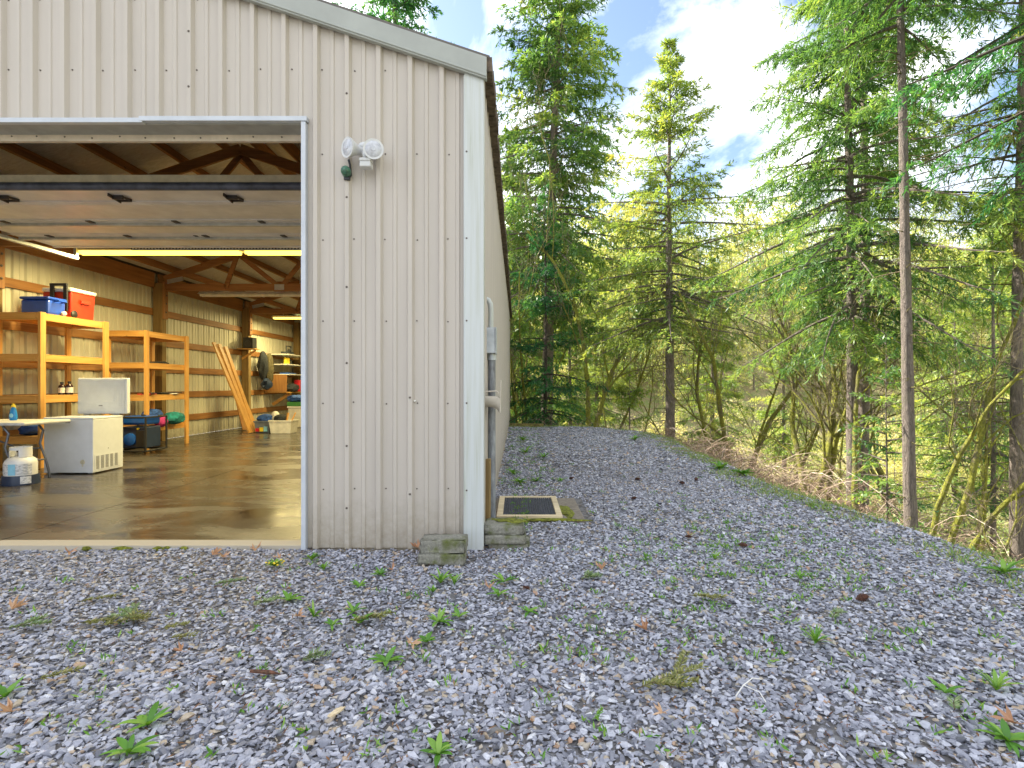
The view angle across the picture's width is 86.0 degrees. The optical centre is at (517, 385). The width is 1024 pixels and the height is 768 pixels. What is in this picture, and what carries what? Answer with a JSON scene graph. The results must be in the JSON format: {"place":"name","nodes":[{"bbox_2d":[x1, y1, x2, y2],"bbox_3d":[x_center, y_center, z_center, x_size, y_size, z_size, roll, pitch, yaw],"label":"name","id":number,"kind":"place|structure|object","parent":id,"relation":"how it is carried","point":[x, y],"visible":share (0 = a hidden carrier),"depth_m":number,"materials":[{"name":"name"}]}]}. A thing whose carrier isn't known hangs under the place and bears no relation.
{"place":"outdoors","nodes":[
{"label":"outdoors","id":0,"kind":"place"},
{"bbox_2d":[0,427,419,551],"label":"concrete floor","id":1,"kind":"structure","parent":0,"point":[238,488],"depth_m":5.47,"materials":[{"name":"concrete"}]},
{"bbox_2d":[0,446,40,485],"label":"propane tank","id":2,"kind":"object","parent":1,"relation":"on","point":[20,468],"visible":1,"depth_m":6.36,"materials":[{"name":"metal"}]},
{"bbox_2d":[0,419,70,476],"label":"folding table","id":3,"kind":"object","parent":1,"relation":"on","point":[17,422],"visible":0.76,"depth_m":6.74,"materials":[{"name":"grey plastic"}]},
{"bbox_2d":[0,312,108,468],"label":"storage shelf","id":4,"kind":"object","parent":1,"relation":"on","point":[42,321],"visible":0.68,"depth_m":7.70,"materials":[{"name":"wood"}]},
{"bbox_2d":[18,425,37,434],"bbox_3d":[-6.904,0.615,8.044,0.528,0.230,0.907,0,0,0],"label":"duffel bag","id":5,"kind":"object","parent":4,"relation":"on","point":[29,430],"visible":0.2,"depth_m":7.69,"materials":[{"name":"blue fabric"}]},
{"bbox_2d":[19,296,66,315],"bbox_3d":[-6.882,-1.144,8.015,0.496,0.256,0.330,0,0,0],"label":"blue cooler","id":6,"kind":"object","parent":4,"relation":"on","point":[50,305],"visible":0.93,"depth_m":7.87,"materials":[{"name":"plastic"}]},
{"bbox_2d":[42,283,95,319],"bbox_3d":[-6.933,-1.271,8.500,0.475,0.518,0.540,0,0,0],"label":"red cooler","id":7,"kind":"object","parent":4,"relation":"on","point":[79,304],"visible":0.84,"depth_m":8.34,"materials":[{"name":"plastic"}]},
{"bbox_2d":[43,378,129,473],"bbox_3d":[-5.825,0.530,7.452,0.700,1.260,0.636,0,0,0],"label":"chest freezer","id":8,"kind":"object","parent":1,"relation":"on","point":[87,442],"visible":0.98,"depth_m":7.31,"materials":[{"name":"white metal"}]},
{"bbox_2d":[123,415,167,451],"bbox_3d":[-6.420,0.807,9.380,0.531,0.618,0.571,0,0,0],"label":"generator","id":9,"kind":"object","parent":1,"relation":"on","point":[143,434],"visible":0.94,"depth_m":9.18,"materials":[{"name":"black metal"}]},
{"bbox_2d":[109,330,188,449],"bbox_3d":[-6.910,0.095,10.315,0.720,2.130,1.276,0,0,0],"label":"storage shelf","id":10,"kind":"object","parent":1,"relation":"on","point":[146,337],"visible":0.71,"depth_m":10.24,"materials":[{"name":"wood"}]},
{"bbox_2d":[164,412,184,423],"bbox_3d":[-6.521,0.625,10.427,0.298,0.240,0.571,0,0,0],"label":"stuff sack","id":11,"kind":"object","parent":10,"relation":"on","point":[176,417],"visible":0.83,"depth_m":10.31,"materials":[{"name":"teal fabric"}]},
{"bbox_2d":[212,342,251,433],"bbox_3d":[-6.820,0.066,13.125,0.866,2.186,0.143,0,0,-11],"label":"lumber board","id":12,"kind":"object","parent":1,"relation":"on","point":[231,386],"visible":1,"depth_m":13.10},
{"bbox_2d":[217,344,254,431],"bbox_3d":[-6.803,0.081,13.275,0.805,2.157,0.143,0,0,-12],"label":"lumber board","id":13,"kind":"object","parent":1,"relation":"on","point":[224,357],"visible":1,"depth_m":13.25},
{"bbox_2d":[223,346,254,430],"bbox_3d":[-6.785,0.104,13.455,0.744,2.109,0.143,0,0,-13],"label":"lumber board","id":14,"kind":"object","parent":1,"relation":"on","point":[233,369],"visible":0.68,"depth_m":13.42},
{"bbox_2d":[0,0,511,549],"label":"pole barn","id":15,"kind":"structure","parent":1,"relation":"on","point":[182,124],"depth_m":4.00,"materials":[{"name":"beige paint"}]},
{"bbox_2d":[0,175,300,259],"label":"overhead door","id":16,"kind":"structure","parent":15,"relation":"in","point":[135,212],"depth_m":6.12,"materials":[{"name":"metal"}]},
{"bbox_2d":[78,248,243,254],"bbox_3d":[-5.355,-2.187,8.220,2.450,0.466,0.200,0,0,0],"label":"fluorescent light","id":17,"kind":"object","parent":15,"relation":"attached to","point":[105,251],"visible":0.58,"depth_m":8.16,"materials":[{"name":"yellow plastic"}]},
{"bbox_2d":[237,348,259,359],"bbox_3d":[-7.260,-0.836,14.815,0.480,0.294,0.310,0,0,0],"label":"bracket shelf","id":18,"kind":"object","parent":15,"relation":"attached to","point":[250,353],"visible":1,"depth_m":14.86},
{"bbox_2d":[243,337,256,348],"bbox_3d":[-7.230,-1.133,14.836,0.260,0.295,0.247,0,0,0],"label":"wall speaker","id":19,"kind":"object","parent":18,"relation":"on","point":[249,342],"depth_m":14.72,"materials":[{"name":"black plastic"}]},
{"bbox_2d":[197,275,300,296],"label":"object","id":20,"kind":"object","parent":15,"relation":"hanging from","point":[250,294],"visible":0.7,"depth_m":11.69,"materials":[{"name":"plastic"}]},
{"bbox_2d":[257,351,273,389],"bbox_3d":[-7.273,-0.420,15.903,0.321,1.120,0.651,0,0,9],"label":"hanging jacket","id":21,"kind":"object","parent":15,"relation":"hanging from","point":[265,365],"visible":1,"depth_m":15.72,"materials":[{"name":"fabric"}]},
{"bbox_2d":[244,251,300,254],"bbox_3d":[-2.875,-2.187,8.220,2.430,0.466,0.200,0,0,0],"label":"fluorescent light","id":22,"kind":"object","parent":15,"relation":"attached to","point":[272,252],"visible":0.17,"depth_m":8.16,"materials":[{"name":"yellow plastic"}]},
{"bbox_2d":[264,354,300,405],"bbox_3d":[-7.155,-0.151,17.245,0.710,1.558,1.910,0,0,0],"label":"corner shelving","id":23,"kind":"object","parent":15,"relation":"attached to","point":[279,381],"visible":0.73,"depth_m":16.30,"materials":[{"name":"brown wood"}]},
{"bbox_2d":[341,159,351,180],"bbox_3d":[-1.231,-1.552,3.938,0.074,0.152,0.082,0,0,0],"label":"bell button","id":24,"kind":"object","parent":15,"relation":"attached to","point":[346,171],"visible":1,"depth_m":3.93,"materials":[{"name":"green plastic"}]},
{"bbox_2d":[341,136,383,169],"bbox_3d":[-1.091,-1.649,3.901,0.310,0.229,0.214,0,0,0],"label":"flood light","id":25,"kind":"object","parent":15,"relation":"attached to","point":[371,148],"visible":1,"depth_m":3.84,"materials":[{"name":"white paint"}]},
{"bbox_2d":[487,353,495,517],"bbox_3d":[-0.205,0.469,4.400,0.074,1.442,0.074,0,0,0],"label":"conduit pipe","id":26,"kind":"object","parent":15,"relation":"attached to","point":[491,358],"visible":0.8,"depth_m":4.37,"materials":[{"name":"metal"}]},
{"bbox_2d":[487,297,496,354],"bbox_3d":[-0.222,-0.481,4.400,0.112,0.468,0.156,0,0,0],"label":"electrical box","id":27,"kind":"object","parent":15,"relation":"attached to","point":[491,339],"visible":0.88,"depth_m":4.33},
{"bbox_2d":[485,381,501,413],"bbox_3d":[-0.182,0.091,4.190,0.122,0.252,0.200,0,0,0],"label":"hose hanger","id":28,"kind":"object","parent":15,"relation":"attached to","point":[493,401],"visible":0.99,"depth_m":4.11,"materials":[{"name":"beige plastic"}]},
{"bbox_2d":[268,419,298,432],"bbox_3d":[-5.690,1.002,13.375,0.564,0.313,0.474,0,0,0],"label":"storage tote","id":29,"kind":"object","parent":1,"relation":"on","point":[284,426],"visible":0.86,"depth_m":13.17,"materials":[{"name":"white plastic"}]},
{"bbox_2d":[287,406,300,427],"bbox_3d":[-5.800,0.870,15.200,0.940,0.579,0.540,0,0,0],"label":"white chest","id":30,"kind":"object","parent":1,"relation":"on","point":[292,410],"visible":0.25,"depth_m":14.95,"materials":[{"name":"plastic"}]},
{"bbox_2d":[0,426,1023,767],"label":"gravel","id":31,"kind":"structure","parent":0,"point":[12,670],"depth_m":2.49,"materials":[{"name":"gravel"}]},
{"bbox_2d":[0,675,25,697],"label":"weed","id":32,"kind":"object","parent":31,"relation":"on","point":[4,691],"visible":1,"depth_m":2.10,"materials":[{"name":"green plant"}]},
{"bbox_2d":[3,613,53,628],"bbox_3d":[-2.368,1.150,2.683,0.204,0.029,0.132,0,0,-17],"label":"fir sprig","id":33,"kind":"object","parent":31,"relation":"on","point":[34,622],"visible":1,"depth_m":2.67,"materials":[{"name":"green plant"}]},
{"bbox_2d":[35,663,87,679],"bbox_3d":[-1.833,1.151,2.206,0.163,0.028,0.062,0,0,-29],"label":"fir sprig","id":34,"kind":"object","parent":31,"relation":"on","point":[64,671],"visible":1,"depth_m":2.21,"materials":[{"name":"green plant"}]},
{"bbox_2d":[105,603,140,620],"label":"fir sprig","id":35,"kind":"object","parent":31,"relation":"on","point":[128,610],"visible":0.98,"depth_m":2.78,"materials":[{"name":"green plant"}]},
{"bbox_2d":[99,607,153,626],"bbox_3d":[-1.927,1.149,2.734,0.219,0.032,0.145,0,0,-13],"label":"fir sprig","id":36,"kind":"object","parent":31,"relation":"on","point":[138,616],"visible":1,"depth_m":2.72,"materials":[{"name":"green plant"}]},
{"bbox_2d":[99,734,159,756],"bbox_3d":[-1.236,1.154,1.758,0.162,0.042,0.140,0,0,0],"label":"weed","id":37,"kind":"object","parent":31,"relation":"on","point":[126,745],"visible":1,"depth_m":1.77,"materials":[{"name":"green plant"}]},
{"bbox_2d":[115,701,170,732],"bbox_3d":[-1.275,1.152,1.899,0.149,0.048,0.147,0,0,25],"label":"weed","id":38,"kind":"object","parent":31,"relation":"on","point":[145,720],"visible":1,"depth_m":1.91,"materials":[{"name":"green plant"}]},
{"bbox_2d":[299,645,332,660],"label":"fir sprig","id":39,"kind":"object","parent":31,"relation":"on","point":[310,655],"visible":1,"depth_m":2.35,"materials":[{"name":"green plant"}]},
{"bbox_2d":[349,610,393,621],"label":"fir sprig","id":40,"kind":"object","parent":31,"relation":"on","point":[375,615],"visible":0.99,"depth_m":2.73,"materials":[{"name":"green plant"}]},
{"bbox_2d":[366,646,404,666],"bbox_3d":[-0.556,1.156,2.326,0.153,0.052,0.150,0,0,0],"label":"weed","id":41,"kind":"object","parent":31,"relation":"on","point":[386,659],"visible":1,"depth_m":2.34,"materials":[{"name":"green plant"}]},
{"bbox_2d":[429,607,452,627],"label":"weed","id":42,"kind":"object","parent":31,"relation":"on","point":[439,618],"visible":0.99,"depth_m":2.75,"materials":[{"name":"green plant"}]},
{"bbox_2d":[418,550,466,565],"bbox_3d":[-0.504,1.158,3.715,0.316,0.080,0.176,0,0,-1],"label":"concrete block","id":43,"kind":"object","parent":31,"relation":"on","point":[440,559],"depth_m":3.63,"materials":[{"name":"concrete"}]},
{"bbox_2d":[420,534,467,552],"bbox_3d":[-0.497,1.077,3.735,0.311,0.089,0.176,0,0,1],"label":"concrete block","id":44,"kind":"object","parent":43,"relation":"on","point":[443,543],"depth_m":3.65,"materials":[{"name":"concrete"}]},
{"bbox_2d":[488,535,529,548],"bbox_3d":[-0.060,1.187,4.104,0.310,0.072,0.234,0,0,2],"label":"concrete block","id":45,"kind":"object","parent":31,"relation":"on","point":[506,546],"depth_m":3.99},
{"bbox_2d":[484,528,525,544],"bbox_3d":[-0.089,1.121,4.085,0.307,0.073,0.237,0,0,-1],"label":"concrete block","id":46,"kind":"object","parent":45,"relation":"on","point":[505,539],"depth_m":3.97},
{"bbox_2d":[484,517,523,534],"bbox_3d":[-0.096,1.054,4.110,0.293,0.070,0.266,0,0,0],"label":"concrete block","id":47,"kind":"object","parent":46,"relation":"on","point":[492,527],"depth_m":3.98,"materials":[{"name":"concrete"}]},
{"bbox_2d":[485,458,490,520],"bbox_3d":[-0.225,0.855,4.235,0.030,0.571,0.060,0,0,11],"label":"wood stake","id":48,"kind":"object","parent":47,"relation":"on","point":[488,492],"visible":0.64,"depth_m":4.21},
{"bbox_2d":[491,518,528,523],"bbox_3d":[-0.059,1.024,4.132,0.297,0.024,0.170,0,0,0],"label":"moss cushion","id":49,"kind":"object","parent":47,"relation":"on","point":[514,520],"visible":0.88,"depth_m":4.12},
{"bbox_2d":[0,427,1023,764],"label":"ground sprouts","id":50,"kind":"object","parent":31,"relation":"on","point":[598,713],"visible":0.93,"depth_m":2.75,"materials":[{"name":"green plant"}]},
{"bbox_2d":[637,649,708,688],"bbox_3d":[0.652,1.147,2.180,0.187,0.035,0.384,0,0,44],"label":"fir sprig","id":51,"kind":"object","parent":31,"relation":"on","point":[675,678],"visible":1,"depth_m":2.16,"materials":[{"name":"green plant"}]},
{"bbox_2d":[797,624,831,643],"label":"weed","id":52,"kind":"object","parent":31,"relation":"on","point":[815,635],"visible":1,"depth_m":2.51,"materials":[{"name":"green plant"}]},
{"bbox_2d":[926,676,963,695],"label":"weed","id":53,"kind":"object","parent":31,"relation":"on","point":[943,688],"visible":1,"depth_m":2.09,"materials":[{"name":"green plant"}]},
{"bbox_2d":[946,695,963,709],"bbox_3d":[1.599,1.153,2.007,0.060,0.023,0.106,0,0,38],"label":"lichen","id":54,"kind":"object","parent":31,"relation":"on","point":[955,704],"visible":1,"depth_m":2.00,"materials":[{"name":"green plant"}]},
{"bbox_2d":[973,668,1021,689],"bbox_3d":[1.848,1.137,2.100,0.142,0.072,0.102,0,0,13],"label":"weed","id":55,"kind":"object","parent":31,"relation":"on","point":[996,682],"visible":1,"depth_m":2.12,"materials":[{"name":"green plant"}]},
{"bbox_2d":[974,718,1023,757],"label":"weed","id":56,"kind":"object","parent":31,"relation":"on","point":[1003,732],"visible":1,"depth_m":1.82,"materials":[{"name":"green plant"}]},
{"bbox_2d":[974,558,1023,573],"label":"weed","id":57,"kind":"object","parent":31,"relation":"on","point":[1003,565],"visible":0.98,"depth_m":3.43,"materials":[{"name":"green plant"}]},
{"bbox_2d":[990,703,1023,723],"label":"dead leaf","id":58,"kind":"object","parent":31,"relation":"on","point":[1007,717],"visible":1,"depth_m":1.90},
{"bbox_2d":[0,283,1023,767],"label":"ground","id":59,"kind":"structure","parent":0,"point":[814,731],"depth_m":2.73,"materials":[{"name":"gravel"}]},
{"bbox_2d":[332,0,454,43],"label":"fir tree","id":60,"kind":"object","parent":59,"relation":"on","point":[397,11],"visible":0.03,"depth_m":24.85,"materials":[{"name":"green plant"}]},
{"bbox_2d":[419,731,452,766],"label":"weed","id":61,"kind":"object","parent":59,"relation":"on","point":[438,746],"visible":1,"depth_m":1.76,"materials":[{"name":"green plant"}]},
{"bbox_2d":[502,144,571,424],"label":"fir tree","id":62,"kind":"object","parent":59,"relation":"on","point":[513,354],"visible":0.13,"depth_m":25.73,"materials":[{"name":"green plant"}]},
{"bbox_2d":[496,498,585,522],"bbox_3d":[0.195,1.203,5.285,0.810,0.034,0.970,0,0,0],"label":"concrete pad","id":63,"kind":"object","parent":59,"relation":"on","point":[571,503],"visible":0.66,"depth_m":5.32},
{"bbox_2d":[496,496,562,517],"bbox_3d":[0.108,1.172,5.300,0.587,0.028,0.880,0,0,0],"label":"floor mat","id":64,"kind":"object","parent":63,"relation":"on","point":[542,507],"visible":0.97,"depth_m":5.24,"materials":[{"name":"black rubber"}]},
{"bbox_2d":[524,518,593,521],"bbox_3d":[0.236,1.184,4.819,0.875,0.024,0.083,0,0,0],"label":"moss cushion","id":65,"kind":"object","parent":63,"relation":"on","point":[545,519],"visible":0.76,"depth_m":4.80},
{"bbox_2d":[559,505,574,517],"bbox_3d":[0.464,1.184,5.125,0.127,0.028,0.571,0,0,0],"label":"moss cushion","id":66,"kind":"object","parent":63,"relation":"on","point":[567,511],"visible":0.98,"depth_m":5.08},
{"bbox_2d":[516,243,572,424],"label":"fir tree","id":67,"kind":"object","parent":59,"relation":"on","point":[518,368],"visible":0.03,"depth_m":31.95,"materials":[{"name":"green plant"}]},
{"bbox_2d":[509,182,609,426],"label":"young fir","id":68,"kind":"object","parent":59,"relation":"on","point":[542,307],"visible":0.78,"depth_m":17.53,"materials":[{"name":"green plant"}]},
{"bbox_2d":[501,152,643,422],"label":"maple tree","id":69,"kind":"object","parent":59,"relation":"on","point":[523,396],"visible":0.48,"depth_m":17.56,"materials":[{"name":"green plant"}]},
{"bbox_2d":[487,0,665,424],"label":"fir tree","id":70,"kind":"object","parent":59,"relation":"on","point":[529,69],"visible":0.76,"depth_m":20.29,"materials":[{"name":"green plant"}]},
{"bbox_2d":[509,177,645,422],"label":"maple tree","id":71,"kind":"object","parent":59,"relation":"on","point":[516,394],"visible":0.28,"depth_m":20.12,"materials":[{"name":"green plant"}]},
{"bbox_2d":[553,270,616,426],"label":"fir tree","id":72,"kind":"object","parent":59,"relation":"on","point":[583,388],"visible":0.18,"depth_m":26.74,"materials":[{"name":"green plant"}]},
{"bbox_2d":[564,259,644,428],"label":"fir tree","id":73,"kind":"object","parent":59,"relation":"on","point":[597,396],"visible":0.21,"depth_m":29.69,"materials":[{"name":"green plant"}]},
{"bbox_2d":[502,0,715,426],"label":"maple tree","id":74,"kind":"object","parent":59,"relation":"on","point":[610,374],"visible":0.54,"depth_m":17.26,"materials":[{"name":"green plant"}]},
{"bbox_2d":[606,362,651,429],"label":"young fir","id":75,"kind":"object","parent":59,"relation":"on","point":[626,391],"visible":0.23,"depth_m":18.40,"materials":[{"name":"green plant"}]},
{"bbox_2d":[556,211,744,432],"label":"maple tree","id":76,"kind":"object","parent":59,"relation":"on","point":[603,412],"visible":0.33,"depth_m":21.84,"materials":[{"name":"green plant"}]},
{"bbox_2d":[299,189,1012,508],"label":"wood","id":77,"kind":"object","parent":59,"relation":"on","point":[891,464],"visible":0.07,"depth_m":57.30,"materials":[{"name":"plant"}]},
{"bbox_2d":[584,222,740,427],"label":"maple tree","id":78,"kind":"object","parent":59,"relation":"on","point":[647,357],"visible":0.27,"depth_m":18.67,"materials":[{"name":"green plant"}]},
{"bbox_2d":[565,319,774,451],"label":"maple tree","id":79,"kind":"object","parent":59,"relation":"on","point":[705,417],"visible":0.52,"depth_m":23.10,"materials":[{"name":"green plant"}]},
{"bbox_2d":[564,35,792,436],"bbox_3d":[4.737,-3.448,16.664,6.787,13.954,6.649,0,0,0],"label":"fir tree","id":80,"kind":"object","parent":59,"relation":"on","point":[669,64],"visible":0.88,"depth_m":16.15,"materials":[{"name":"green plant"}]},
{"bbox_2d":[614,192,784,452],"bbox_3d":[5.562,-0.868,17.264,4.471,9.312,4.922,0,0,-24],"label":"maple tree","id":81,"kind":"object","parent":59,"relation":"on","point":[697,396],"visible":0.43,"depth_m":17.39,"materials":[{"name":"green plant"}]},
{"bbox_2d":[675,256,756,464],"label":"fir tree","id":82,"kind":"object","parent":59,"relation":"on","point":[712,407],"visible":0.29,"depth_m":24.68,"materials":[{"name":"green plant"}]},
{"bbox_2d":[509,425,1023,608],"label":"crest grass","id":83,"kind":"structure","parent":59,"relation":"on","point":[987,554],"depth_m":5.47,"materials":[{"name":"plant"}]},
{"bbox_2d":[718,314,825,469],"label":"maple tree","id":84,"kind":"object","parent":59,"relation":"on","point":[758,444],"visible":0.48,"depth_m":14.55,"materials":[{"name":"green plant"}]},
{"bbox_2d":[527,412,1023,566],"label":"brambles","id":85,"kind":"object","parent":59,"relation":"on","point":[697,447],"visible":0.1,"depth_m":10.83,"materials":[{"name":"plant"}]},
{"bbox_2d":[740,285,825,472],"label":"fir tree","id":86,"kind":"object","parent":59,"relation":"on","point":[781,430],"visible":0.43,"depth_m":28.86,"materials":[{"name":"green plant"}]},
{"bbox_2d":[749,330,844,487],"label":"maple tree","id":87,"kind":"object","parent":59,"relation":"on","point":[807,451],"visible":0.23,"depth_m":13.66,"materials":[{"name":"green plant"}]},
{"bbox_2d":[625,148,1007,471],"bbox_3d":[7.023,-1.181,13.642,8.002,8.868,6.444,0,0,0],"label":"maple tree","id":88,"kind":"object","parent":59,"relation":"on","point":[718,399],"visible":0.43,"depth_m":14.90,"materials":[{"name":"green plant"}]},
{"bbox_2d":[701,219,939,499],"bbox_3d":[6.572,-0.646,13.367,4.795,7.861,6.106,0,0,0],"label":"maple tree","id":89,"kind":"object","parent":59,"relation":"on","point":[832,425],"visible":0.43,"depth_m":12.02,"materials":[{"name":"green plant"}]},
{"bbox_2d":[644,104,1010,523],"bbox_3d":[7.461,-0.538,14.318,8.306,10.504,10.264,0,0,8],"label":"maple tree","id":90,"kind":"object","parent":59,"relation":"on","point":[878,471],"visible":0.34,"depth_m":12.79,"materials":[{"name":"green plant"}]},
{"bbox_2d":[685,433,1023,568],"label":"underbrush","id":91,"kind":"object","parent":59,"relation":"on","point":[943,505],"visible":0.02,"depth_m":25.76,"materials":[{"name":"plant"}]},
{"bbox_2d":[689,0,1023,511],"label":"fir tree","id":92,"kind":"object","parent":59,"relation":"on","point":[850,259],"visible":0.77,"depth_m":10.16,"materials":[{"name":"green plant"}]},
{"bbox_2d":[754,291,960,504],"bbox_3d":[7.287,0.514,11.880,2.892,5.892,3.505,0,0,-44],"label":"maple tree","id":93,"kind":"object","parent":59,"relation":"on","point":[841,450],"visible":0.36,"depth_m":11.97,"materials":[{"name":"green plant"}]},
{"bbox_2d":[777,0,982,512],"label":"fir tree","id":94,"kind":"object","parent":59,"relation":"on","point":[863,408],"visible":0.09,"depth_m":12.07,"materials":[{"name":"green plant"}]},
{"bbox_2d":[750,163,1010,501],"bbox_3d":[7.061,0.014,10.841,2.947,7.193,5.179,0,0,-12],"label":"maple tree","id":95,"kind":"object","parent":59,"relation":"on","point":[837,435],"visible":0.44,"depth_m":10.47,"materials":[{"name":"green plant"}]},
{"bbox_2d":[741,96,1023,510],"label":"maple tree","id":96,"kind":"object","parent":59,"relation":"on","point":[854,436],"visible":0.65,"depth_m":9.97,"materials":[{"name":"green plant"}]},
{"bbox_2d":[834,330,938,532],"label":"young fir","id":97,"kind":"object","parent":59,"relation":"on","point":[886,489],"visible":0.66,"depth_m":8.18,"materials":[{"name":"green plant"}]},
{"bbox_2d":[761,92,1023,548],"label":"maple tree","id":98,"kind":"object","parent":59,"relation":"on","point":[981,420],"visible":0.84,"depth_m":8.66,"materials":[{"name":"green plant"}]},
{"bbox_2d":[769,0,1023,535],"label":"fir tree","id":99,"kind":"object","parent":59,"relation":"on","point":[908,457],"visible":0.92,"depth_m":7.20,"materials":[{"name":"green plant"}]},
{"bbox_2d":[890,257,982,493],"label":"fir tree","id":100,"kind":"object","parent":59,"relation":"on","point":[935,373],"visible":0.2,"depth_m":33.83,"materials":[{"name":"green plant"}]},
{"bbox_2d":[878,299,1008,561],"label":"young fir","id":101,"kind":"object","parent":59,"relation":"on","point":[939,484],"visible":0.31,"depth_m":20.03,"materials":[{"name":"green plant"}]},
{"bbox_2d":[876,180,1011,552],"bbox_3d":[9.385,0.353,11.455,5.356,8.402,6.484,0,0,0],"label":"maple tree","id":102,"kind":"object","parent":59,"relation":"on","point":[984,469],"visible":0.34,"depth_m":11.07,"materials":[{"name":"green plant"}]},
{"bbox_2d":[869,0,1023,226],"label":"fir tree","id":103,"kind":"object","parent":59,"relation":"on","point":[974,59],"visible":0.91,"depth_m":6.61,"materials":[{"name":"green plant"}]},
{"bbox_2d":[888,0,1023,566],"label":"fir tree","id":104,"kind":"object","parent":59,"relation":"on","point":[1017,546],"visible":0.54,"depth_m":8.96,"materials":[{"name":"green plant"}]},
{"bbox_2d":[916,168,1012,556],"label":"young fir","id":105,"kind":"object","parent":59,"relation":"on","point":[1003,447],"visible":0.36,"depth_m":15.00,"materials":[{"name":"green plant"}]},
{"bbox_2d":[923,187,1014,538],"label":"fir tree","id":106,"kind":"object","parent":59,"relation":"on","point":[964,437],"visible":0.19,"depth_m":18.14,"materials":[{"name":"green plant"}]},
{"bbox_2d":[952,423,1023,560],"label":"maple tree","id":107,"kind":"object","parent":59,"relation":"on","point":[1012,530],"visible":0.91,"depth_m":8.35,"materials":[{"name":"green plant"}]},
{"bbox_2d":[325,0,1018,281],"label":"sky","id":108,"kind":"structure","parent":0,"point":[721,40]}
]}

